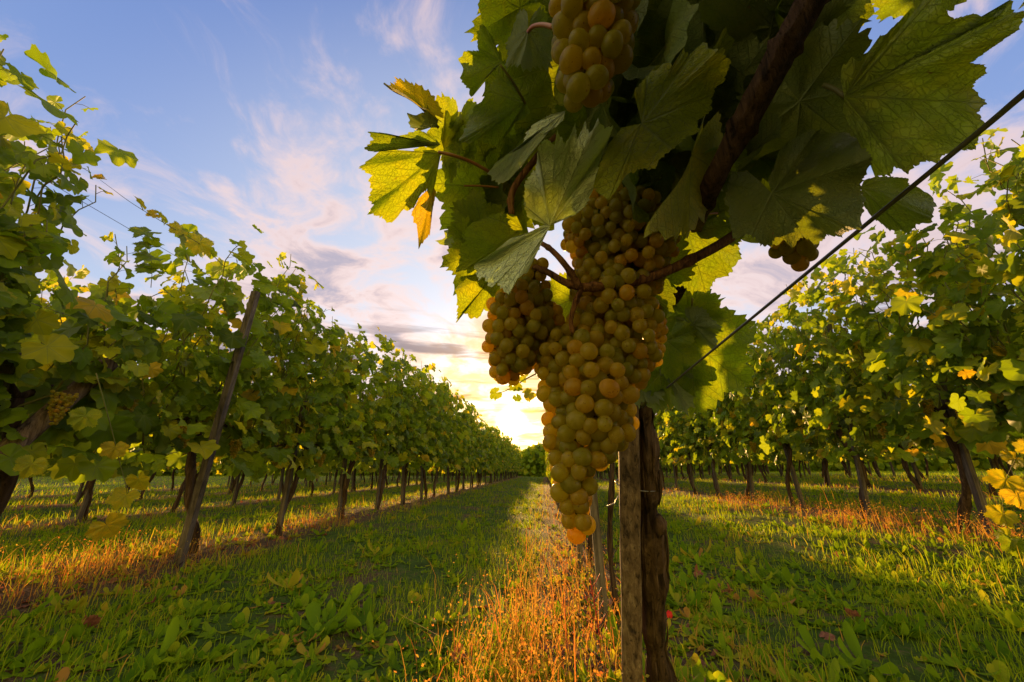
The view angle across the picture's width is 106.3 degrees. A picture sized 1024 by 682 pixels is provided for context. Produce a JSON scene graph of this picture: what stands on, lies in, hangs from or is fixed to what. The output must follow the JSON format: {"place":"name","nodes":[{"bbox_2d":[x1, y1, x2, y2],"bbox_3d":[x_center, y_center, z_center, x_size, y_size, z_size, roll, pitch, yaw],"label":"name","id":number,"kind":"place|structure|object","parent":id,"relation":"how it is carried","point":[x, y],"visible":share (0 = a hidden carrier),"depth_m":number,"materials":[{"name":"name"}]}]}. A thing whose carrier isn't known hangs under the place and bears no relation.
{"place":"outdoors","nodes":[
{"label":"outdoors","id":0,"kind":"place"},
{"bbox_2d":[0,469,1023,681],"bbox_3d":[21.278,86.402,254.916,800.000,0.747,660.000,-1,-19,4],"label":"ground","id":1,"kind":"structure","parent":0,"point":[331,668],"depth_m":2.62,"materials":[{"name":"green plant"}]},
{"bbox_2d":[0,342,21,399],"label":"wooden stake","id":2,"kind":"object","parent":1,"relation":"on","point":[7,369],"visible":0.37,"depth_m":1.89,"materials":[{"name":"brown wood"}]},
{"bbox_2d":[28,465,51,496],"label":"grape vine","id":3,"kind":"object","parent":1,"relation":"on","point":[32,487],"depth_m":8.77,"materials":[{"name":"green plant"}]},
{"bbox_2d":[0,357,118,470],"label":"wooden post","id":4,"kind":"object","parent":1,"relation":"on","point":[33,427],"visible":0.53,"depth_m":1.96,"materials":[{"name":"brown wood"}]},
{"bbox_2d":[0,259,128,477],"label":"grape vine","id":5,"kind":"object","parent":1,"relation":"on","point":[49,282],"visible":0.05,"depth_m":4.39,"materials":[{"name":"green plant"}]},
{"bbox_2d":[0,34,137,350],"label":"grape vine","id":6,"kind":"object","parent":1,"relation":"on","point":[13,152],"visible":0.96,"depth_m":1.91,"materials":[{"name":"green plant"}]},
{"bbox_2d":[74,482,84,501],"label":"wooden stake","id":7,"kind":"object","parent":1,"relation":"on","point":[79,491],"visible":0.15,"depth_m":7.21,"materials":[{"name":"brown wood"}]},
{"bbox_2d":[75,481,95,521],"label":"wooden stake","id":8,"kind":"object","parent":1,"relation":"on","point":[83,506],"visible":0.28,"depth_m":4.70,"materials":[{"name":"brown wood"}]},
{"bbox_2d":[72,615,100,627],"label":"fallen leaf","id":9,"kind":"object","parent":1,"relation":"on","point":[93,620],"visible":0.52,"depth_m":1.57,"materials":[{"name":"brown plant"}]},
{"bbox_2d":[41,378,140,505],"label":"grape vine","id":10,"kind":"object","parent":1,"relation":"on","point":[82,493],"depth_m":7.23,"materials":[{"name":"green plant"}]},
{"bbox_2d":[0,174,223,541],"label":"grape vine","id":11,"kind":"object","parent":1,"relation":"on","point":[113,415],"visible":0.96,"depth_m":2.12,"materials":[{"name":"green plant"}]},
{"bbox_2d":[47,336,201,520],"bbox_3d":[-5.253,1.054,5.400,0.986,2.759,2.108,-1,-19,4],"label":"grape vine","id":12,"kind":"object","parent":1,"relation":"on","point":[133,465],"visible":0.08,"depth_m":5.09,"materials":[{"name":"green plant"}]},
{"bbox_2d":[128,409,184,499],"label":"grape vine","id":13,"kind":"object","parent":1,"relation":"on","point":[149,472],"visible":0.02,"depth_m":8.43,"materials":[{"name":"green plant"}]},
{"bbox_2d":[126,333,251,512],"bbox_3d":[-5.203,1.282,6.398,0.943,3.017,1.620,-1,-19,4],"label":"grape vine","id":14,"kind":"object","parent":1,"relation":"on","point":[235,471],"visible":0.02,"depth_m":6.15,"materials":[{"name":"green plant"}]},
{"bbox_2d":[156,457,233,486],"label":"grape vine","id":15,"kind":"object","parent":1,"relation":"on","point":[159,473],"visible":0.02,"depth_m":9.60,"materials":[{"name":"green plant"}]},
{"bbox_2d":[64,224,334,552],"bbox_3d":[-2.510,0.369,3.201,1.264,2.665,1.724,-1,-19,4],"label":"grape vine","id":16,"kind":"object","parent":1,"relation":"on","point":[239,432],"visible":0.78,"depth_m":3.15,"materials":[{"name":"green plant"}]},
{"bbox_2d":[173,291,260,566],"bbox_3d":[-2.160,0.605,2.830,0.325,2.056,0.063,-14,-23,35],"label":"wooden post","id":17,"kind":"object","parent":1,"relation":"on","point":[207,463],"visible":0.87,"depth_m":2.81,"materials":[{"name":"brown wood"}]},
{"bbox_2d":[213,423,258,493],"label":"grape vine","id":18,"kind":"object","parent":1,"relation":"on","point":[220,471],"visible":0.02,"depth_m":10.69,"materials":[{"name":"green plant"}]},
{"bbox_2d":[231,472,240,505],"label":"wooden stake","id":19,"kind":"object","parent":1,"relation":"on","point":[235,489],"visible":0.23,"depth_m":7.04,"materials":[{"name":"brown wood"}]},
{"bbox_2d":[196,360,277,504],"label":"grape vine","id":20,"kind":"object","parent":1,"relation":"on","point":[229,471],"visible":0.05,"depth_m":7.26,"materials":[{"name":"green plant"}]},
{"bbox_2d":[276,467,284,500],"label":"wooden stake","id":21,"kind":"object","parent":1,"relation":"on","point":[280,483],"visible":0.43,"depth_m":8.22,"materials":[{"name":"brown wood"}]},
{"bbox_2d":[266,378,312,499],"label":"grape vine","id":22,"kind":"object","parent":1,"relation":"on","point":[300,452],"visible":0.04,"depth_m":8.34,"materials":[{"name":"green plant"}]},
{"bbox_2d":[277,401,306,526],"bbox_3d":[-2.322,1.357,4.026,0.191,1.459,0.064,-18,-26,43],"label":"wooden stake","id":23,"kind":"object","parent":1,"relation":"on","point":[285,495],"visible":0.61,"depth_m":3.98,"materials":[{"name":"brown wood"}]},
{"bbox_2d":[233,298,370,535],"bbox_3d":[-2.324,0.874,4.388,1.118,2.516,1.555,-1,-19,4],"label":"grape vine","id":24,"kind":"object","parent":1,"relation":"on","point":[316,418],"visible":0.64,"depth_m":4.32,"materials":[{"name":"green plant"}]},
{"bbox_2d":[295,402,344,495],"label":"grape vine","id":25,"kind":"object","parent":1,"relation":"on","point":[324,474],"visible":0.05,"depth_m":9.42,"materials":[{"name":"green plant"}]},
{"bbox_2d":[336,426,349,519],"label":"wooden stake","id":26,"kind":"object","parent":1,"relation":"on","point":[340,498],"visible":0.55,"depth_m":5.17,"materials":[{"name":"brown wood"}]},
{"bbox_2d":[331,422,360,492],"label":"grape vine","id":27,"kind":"object","parent":1,"relation":"on","point":[358,467],"visible":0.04,"depth_m":10.66,"materials":[{"name":"green plant"}]},
{"bbox_2d":[332,430,375,490],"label":"grape vine","id":28,"kind":"object","parent":1,"relation":"on","point":[371,469],"visible":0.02,"depth_m":11.84,"materials":[{"name":"green plant"}]},
{"bbox_2d":[299,323,416,518],"bbox_3d":[-2.295,1.193,5.597,1.233,2.686,1.876,-1,-19,4],"label":"grape vine","id":29,"kind":"object","parent":1,"relation":"on","point":[365,459],"visible":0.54,"depth_m":5.64,"materials":[{"name":"green plant"}]},
{"bbox_2d":[360,429,379,489],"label":"grape vine","id":30,"kind":"object","parent":1,"relation":"on","point":[374,461],"visible":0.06,"depth_m":12.73,"materials":[{"name":"green plant"}]},
{"bbox_2d":[375,381,391,509],"bbox_3d":[-2.167,1.761,6.490,0.146,2.211,0.055,-18,-26,43],"label":"wooden stake","id":31,"kind":"object","parent":1,"relation":"on","point":[379,482],"visible":0.36,"depth_m":6.31,"materials":[{"name":"brown wood"}]},
{"bbox_2d":[374,464,397,487],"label":"grape vine","id":32,"kind":"object","parent":1,"relation":"on","point":[395,471],"visible":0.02,"depth_m":14.04,"materials":[{"name":"green plant"}]},
{"bbox_2d":[352,338,426,509],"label":"grape vine","id":33,"kind":"object","parent":1,"relation":"on","point":[403,423],"visible":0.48,"depth_m":6.78,"materials":[{"name":"green plant"}]},
{"bbox_2d":[400,464,404,504],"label":"wooden stake","id":34,"kind":"object","parent":1,"relation":"on","point":[402,484],"visible":0.47,"depth_m":7.32,"materials":[{"name":"brown wood"}]},
{"bbox_2d":[387,362,447,504],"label":"grape vine","id":35,"kind":"object","parent":1,"relation":"on","point":[421,416],"visible":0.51,"depth_m":7.74,"materials":[{"name":"green plant"}]},
{"bbox_2d":[420,465,422,499],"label":"wooden stake","id":36,"kind":"object","parent":1,"relation":"on","point":[421,482],"visible":0.49,"depth_m":8.46,"materials":[{"name":"brown wood"}]},
{"bbox_2d":[399,370,455,498],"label":"grape vine","id":37,"kind":"object","parent":1,"relation":"on","point":[440,425],"visible":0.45,"depth_m":8.86,"materials":[{"name":"green plant"}]},
{"bbox_2d":[419,382,460,495],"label":"grape vine","id":38,"kind":"object","parent":1,"relation":"on","point":[450,437],"visible":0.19,"depth_m":10.13,"materials":[{"name":"green plant"}]},
{"bbox_2d":[428,395,470,493],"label":"grape vine","id":39,"kind":"object","parent":1,"relation":"on","point":[461,428],"visible":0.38,"depth_m":11.30,"materials":[{"name":"green plant"}]},
{"bbox_2d":[442,401,476,491],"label":"grape vine","id":40,"kind":"object","parent":1,"relation":"on","point":[466,458],"visible":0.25,"depth_m":12.25,"materials":[{"name":"green plant"}]},
{"bbox_2d":[457,412,481,488],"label":"grape vine","id":41,"kind":"object","parent":1,"relation":"on","point":[473,455],"visible":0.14,"depth_m":13.61,"materials":[{"name":"green plant"}]},
{"bbox_2d":[461,412,487,487],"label":"grape vine","id":42,"kind":"object","parent":1,"relation":"on","point":[477,446],"visible":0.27,"depth_m":14.52,"materials":[{"name":"green plant"}]},
{"bbox_2d":[465,418,491,484],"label":"grape vine","id":43,"kind":"object","parent":1,"relation":"on","point":[486,448],"visible":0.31,"depth_m":15.79,"materials":[{"name":"green plant"}]},
{"bbox_2d":[473,423,493,485],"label":"grape vine","id":44,"kind":"object","parent":1,"relation":"on","point":[488,462],"visible":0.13,"depth_m":16.70,"materials":[{"name":"green plant"}]},
{"bbox_2d":[476,428,499,483],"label":"grape vine","id":45,"kind":"object","parent":1,"relation":"on","point":[492,450],"visible":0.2,"depth_m":17.85,"materials":[{"name":"green plant"}]},
{"bbox_2d":[483,429,501,482],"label":"grape vine","id":46,"kind":"object","parent":1,"relation":"on","point":[499,447],"visible":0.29,"depth_m":19.17,"materials":[{"name":"green plant"}]},
{"bbox_2d":[491,425,500,482],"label":"grape vine","id":47,"kind":"object","parent":1,"relation":"on","point":[498,453],"visible":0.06,"depth_m":20.54,"materials":[{"name":"green plant"}]},
{"bbox_2d":[493,429,503,477],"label":"grape vine","id":48,"kind":"object","parent":1,"relation":"on","point":[498,462],"visible":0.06,"depth_m":21.41,"materials":[{"name":"green plant"}]},
{"bbox_2d":[496,435,505,480],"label":"grape vine","id":49,"kind":"object","parent":1,"relation":"on","point":[502,453],"visible":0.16,"depth_m":22.55,"materials":[{"name":"green plant"}]},
{"bbox_2d":[499,438,508,480],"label":"grape vine","id":50,"kind":"object","parent":1,"relation":"on","point":[506,453],"visible":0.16,"depth_m":23.73,"materials":[{"name":"green plant"}]},
{"bbox_2d":[498,435,512,477],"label":"grape vine","id":51,"kind":"object","parent":1,"relation":"on","point":[509,447],"visible":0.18,"depth_m":25.74,"materials":[{"name":"green plant"}]},
{"bbox_2d":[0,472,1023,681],"bbox_3d":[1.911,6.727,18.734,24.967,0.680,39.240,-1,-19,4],"label":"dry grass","id":52,"kind":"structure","parent":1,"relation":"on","point":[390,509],"depth_m":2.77,"materials":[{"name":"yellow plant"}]},
{"bbox_2d":[0,490,1023,681],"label":"dried seed heads","id":53,"kind":"object","parent":1,"relation":"on","point":[540,651],"visible":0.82,"depth_m":1.75,"materials":[{"name":"yellow plant"}]},
{"bbox_2d":[0,474,1023,681],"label":"ground cover","id":54,"kind":"object","parent":1,"relation":"on","point":[309,595],"visible":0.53,"depth_m":1.76,"materials":[{"name":"green plant"}]},
{"bbox_2d":[451,644,467,661],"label":"fallen leaf","id":55,"kind":"object","parent":54,"relation":"on","point":[453,655],"visible":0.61,"depth_m":1.46,"materials":[{"name":"brown plant"}]},
{"bbox_2d":[0,490,1023,681],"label":"dandelion leaves","id":56,"kind":"object","parent":1,"relation":"on","point":[313,611],"visible":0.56,"depth_m":1.73,"materials":[{"name":"green plant"}]},
{"bbox_2d":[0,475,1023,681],"bbox_3d":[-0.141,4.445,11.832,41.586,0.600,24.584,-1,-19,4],"label":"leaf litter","id":57,"kind":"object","parent":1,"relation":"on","point":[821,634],"visible":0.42,"depth_m":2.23,"materials":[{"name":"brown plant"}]},
{"bbox_2d":[35,442,1023,476],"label":"distant vineyard","id":58,"kind":"object","parent":1,"relation":"on","point":[532,462],"visible":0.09,"depth_m":36.04,"materials":[{"name":"green plant"}]},
{"bbox_2d":[551,614,600,636],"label":"twig","id":59,"kind":"object","parent":1,"relation":"on","point":[552,624],"visible":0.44,"depth_m":1.76,"materials":[{"name":"brown plant"}]},
{"bbox_2d":[577,543,582,568],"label":"wooden stake","id":60,"kind":"object","parent":1,"relation":"on","point":[580,551],"visible":0.07,"depth_m":2.89,"materials":[{"name":"brown wood"}]},
{"bbox_2d":[587,513,591,563],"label":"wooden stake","id":61,"kind":"object","parent":1,"relation":"on","point":[589,552],"depth_m":3.00,"materials":[{"name":"brown wood"}]},
{"bbox_2d":[582,574,606,655],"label":"red weed","id":62,"kind":"object","parent":1,"relation":"on","point":[595,610],"visible":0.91,"depth_m":1.44,"materials":[{"name":"red"}]},
{"bbox_2d":[590,475,608,630],"bbox_3d":[0.417,0.760,2.004,0.050,1.462,0.042,-3,-18,4],"label":"wooden stake","id":63,"kind":"object","parent":1,"relation":"on","point":[597,549],"visible":0.33,"depth_m":1.88,"materials":[{"name":"brown wood"}]},
{"bbox_2d":[607,462,619,614],"bbox_3d":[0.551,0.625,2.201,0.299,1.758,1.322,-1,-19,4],"label":"wooden stake","id":64,"kind":"object","parent":1,"relation":"on","point":[611,497],"visible":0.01,"depth_m":2.00,"materials":[{"name":"brown wood"}]},
{"bbox_2d":[618,405,642,681],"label":"wooden post","id":65,"kind":"object","parent":1,"relation":"on","point":[630,554],"visible":0.69,"depth_m":1.06,"materials":[{"name":"brown wood"}]},
{"bbox_2d":[642,90,1023,407],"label":"trellis wire","id":66,"kind":"object","parent":65,"relation":"attached to","point":[1008,106],"visible":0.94,"depth_m":0.38,"materials":[{"name":"black metal"}]},
{"bbox_2d":[654,412,675,488],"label":"grape vine","id":67,"kind":"object","parent":1,"relation":"on","point":[663,455],"visible":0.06,"depth_m":10.61,"materials":[{"name":"green plant"}]},
{"bbox_2d":[653,407,683,488],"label":"grape vine","id":68,"kind":"object","parent":1,"relation":"on","point":[663,446],"visible":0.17,"depth_m":9.84,"materials":[{"name":"green plant"}]},
{"bbox_2d":[671,449,677,489],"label":"wooden stake","id":69,"kind":"object","parent":1,"relation":"on","point":[675,478],"visible":0.52,"depth_m":9.59,"materials":[{"name":"brown wood"}]},
{"bbox_2d":[657,404,707,493],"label":"grape vine","id":70,"kind":"object","parent":1,"relation":"on","point":[673,426],"visible":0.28,"depth_m":8.78,"materials":[{"name":"green plant"}]},
{"bbox_2d":[686,444,694,492],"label":"wooden stake","id":71,"kind":"object","parent":1,"relation":"on","point":[691,473],"visible":0.56,"depth_m":8.45,"materials":[{"name":"brown wood"}]},
{"bbox_2d":[359,0,1023,681],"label":"grape vine","id":72,"kind":"object","parent":1,"relation":"on","point":[659,158],"visible":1,"depth_m":0.39,"materials":[{"name":"green plant"}]},
{"bbox_2d":[693,564,703,577],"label":"fallen leaf","id":73,"kind":"object","parent":1,"relation":"on","point":[699,572],"visible":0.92,"depth_m":2.40,"materials":[{"name":"brown plant"}]},
{"bbox_2d":[674,400,745,497],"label":"grape vine","id":74,"kind":"object","parent":1,"relation":"on","point":[692,423],"visible":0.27,"depth_m":7.69,"materials":[{"name":"green plant"}]},
{"bbox_2d":[701,418,720,492],"bbox_3d":[3.883,2.041,7.641,0.057,2.207,0.237,23,-29,-49],"label":"wooden stake","id":75,"kind":"object","parent":1,"relation":"on","point":[714,474],"visible":0.45,"depth_m":7.43,"materials":[{"name":"brown wood"}]},
{"bbox_2d":[714,454,740,480],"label":"grape vine","id":76,"kind":"object","parent":1,"relation":"on","point":[725,466],"visible":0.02,"depth_m":13.20,"materials":[{"name":"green plant"}]},
{"bbox_2d":[694,344,772,500],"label":"grape vine","id":77,"kind":"object","parent":1,"relation":"on","point":[732,432],"visible":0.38,"depth_m":6.43,"materials":[{"name":"green plant"}]},
{"bbox_2d":[729,403,766,480],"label":"grape vine","id":78,"kind":"object","parent":1,"relation":"on","point":[742,469],"visible":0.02,"depth_m":12.09,"materials":[{"name":"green plant"}]},
{"bbox_2d":[746,452,754,500],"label":"wooden stake","id":79,"kind":"object","parent":1,"relation":"on","point":[751,483],"visible":0.43,"depth_m":6.23,"materials":[{"name":"brown wood"}]},
{"bbox_2d":[738,398,784,482],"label":"grape vine","id":80,"kind":"object","parent":1,"relation":"on","point":[760,469],"visible":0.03,"depth_m":10.95,"materials":[{"name":"green plant"}]},
{"bbox_2d":[729,313,837,506],"bbox_3d":[3.763,0.962,5.459,1.066,2.718,1.724,-1,-19,4],"label":"grape vine","id":81,"kind":"object","parent":1,"relation":"on","point":[761,403],"visible":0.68,"depth_m":5.39,"materials":[{"name":"green plant"}]},
{"bbox_2d":[759,391,814,483],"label":"grape vine","id":82,"kind":"object","parent":1,"relation":"on","point":[772,457],"visible":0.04,"depth_m":10.25,"materials":[{"name":"green plant"}]},
{"bbox_2d":[771,405,805,507],"bbox_3d":[3.784,1.594,5.255,0.064,1.460,0.161,16,-24,-39],"label":"wooden stake","id":83,"kind":"object","parent":1,"relation":"on","point":[797,487],"visible":0.56,"depth_m":5.14,"materials":[{"name":"brown wood"}]},
{"bbox_2d":[764,360,851,485],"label":"grape vine","id":84,"kind":"object","parent":1,"relation":"on","point":[815,458],"visible":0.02,"depth_m":8.67,"materials":[{"name":"green plant"}]},
{"bbox_2d":[748,276,918,519],"bbox_3d":[3.655,0.602,4.447,1.055,2.797,1.716,-1,-19,4],"label":"grape vine","id":85,"kind":"object","parent":1,"relation":"on","point":[811,393],"visible":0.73,"depth_m":4.41,"materials":[{"name":"green plant"}]},
{"bbox_2d":[788,382,905,487],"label":"grape vine","id":86,"kind":"object","parent":1,"relation":"on","point":[875,458],"visible":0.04,"depth_m":7.61,"materials":[{"name":"green plant"}]},
{"bbox_2d":[826,324,871,520],"bbox_3d":[3.669,0.861,4.183,0.057,2.211,0.169,12,-22,-32],"label":"wooden stake","id":87,"kind":"object","parent":1,"relation":"on","point":[862,484],"visible":0.37,"depth_m":4.01,"materials":[{"name":"brown wood"}]},
{"bbox_2d":[844,607,864,621],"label":"fallen leaf","id":88,"kind":"object","parent":1,"relation":"on","point":[852,613],"visible":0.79,"depth_m":1.67,"materials":[{"name":"brown plant"}]},
{"bbox_2d":[860,445,891,478],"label":"grape vine","id":89,"kind":"object","parent":1,"relation":"on","point":[882,458],"visible":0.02,"depth_m":10.72,"materials":[{"name":"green plant"}]},
{"bbox_2d":[831,334,951,490],"bbox_3d":[6.824,1.213,6.935,1.162,2.896,1.620,-1,-19,4],"label":"grape vine","id":90,"kind":"object","parent":1,"relation":"on","point":[924,443],"visible":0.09,"depth_m":6.46,"materials":[{"name":"green plant"}]},
{"bbox_2d":[795,217,1023,534],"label":"grape vine","id":91,"kind":"object","parent":1,"relation":"on","point":[898,409],"visible":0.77,"depth_m":3.29,"materials":[{"name":"green plant"}]},
{"bbox_2d":[906,444,923,489],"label":"wooden stake","id":92,"kind":"object","parent":1,"relation":"on","point":[916,472],"visible":0.37,"depth_m":6.49,"materials":[{"name":"brown wood"}]},
{"bbox_2d":[881,386,952,480],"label":"grape vine","id":93,"kind":"object","parent":1,"relation":"on","point":[920,454],"visible":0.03,"depth_m":9.38,"materials":[{"name":"green plant"}]},
{"bbox_2d":[908,450,937,476],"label":"grape vine","id":94,"kind":"object","parent":1,"relation":"on","point":[926,462],"visible":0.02,"depth_m":12.41,"materials":[{"name":"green plant"}]},
{"bbox_2d":[854,127,1023,558],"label":"grape vine","id":95,"kind":"object","parent":1,"relation":"on","point":[1008,212],"visible":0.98,"depth_m":2.65,"materials":[{"name":"green plant"}]},
{"bbox_2d":[905,381,977,470],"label":"grape vine","id":96,"kind":"object","parent":1,"relation":"on","point":[933,450],"visible":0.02,"depth_m":9.08,"materials":[{"name":"green plant"}]},
{"bbox_2d":[928,436,986,463],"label":"grape vine","id":97,"kind":"object","parent":1,"relation":"on","point":[932,457],"depth_m":11.73,"materials":[{"name":"green plant"}]},
{"bbox_2d":[901,320,1023,495],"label":"grape vine","id":98,"kind":"object","parent":1,"relation":"on","point":[931,393],"visible":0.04,"depth_m":5.98,"materials":[{"name":"green plant"}]},
{"bbox_2d":[936,382,995,537],"bbox_3d":[3.643,0.967,3.075,0.042,1.312,0.048,0,-19,6],"label":"wooden stake","id":99,"kind":"object","parent":1,"relation":"on","point":[974,485],"visible":0.55,"depth_m":3.02,"materials":[{"name":"brown wood"}]},
{"bbox_2d":[964,291,1023,451],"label":"grape vine","id":100,"kind":"object","parent":1,"relation":"on","point":[1010,447],"visible":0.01,"depth_m":5.00,"materials":[{"name":"green plant"}]},
{"bbox_2d":[969,450,1021,476],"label":"grape vine","id":101,"kind":"object","parent":1,"relation":"on","point":[1002,465],"visible":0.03,"depth_m":10.26,"materials":[{"name":"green plant"}]},
{"label":"wooden stake","id":102,"kind":"object","parent":1,"relation":"on","visible":0},
{"bbox_2d":[16,163,391,380],"bbox_3d":[-1.066,5.160,20.051,0.003,0.026,44.000,-1,-19,4],"label":"trellis wire","id":103,"kind":"object","parent":102,"relation":"attached to","point":[142,236],"visible":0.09,"depth_m":2.52,"materials":[{"name":"grey metal"}]},
{"bbox_2d":[0,0,1023,449],"label":"sky","id":104,"kind":"structure","parent":0,"point":[234,115],"materials":[{"name":"blue"}]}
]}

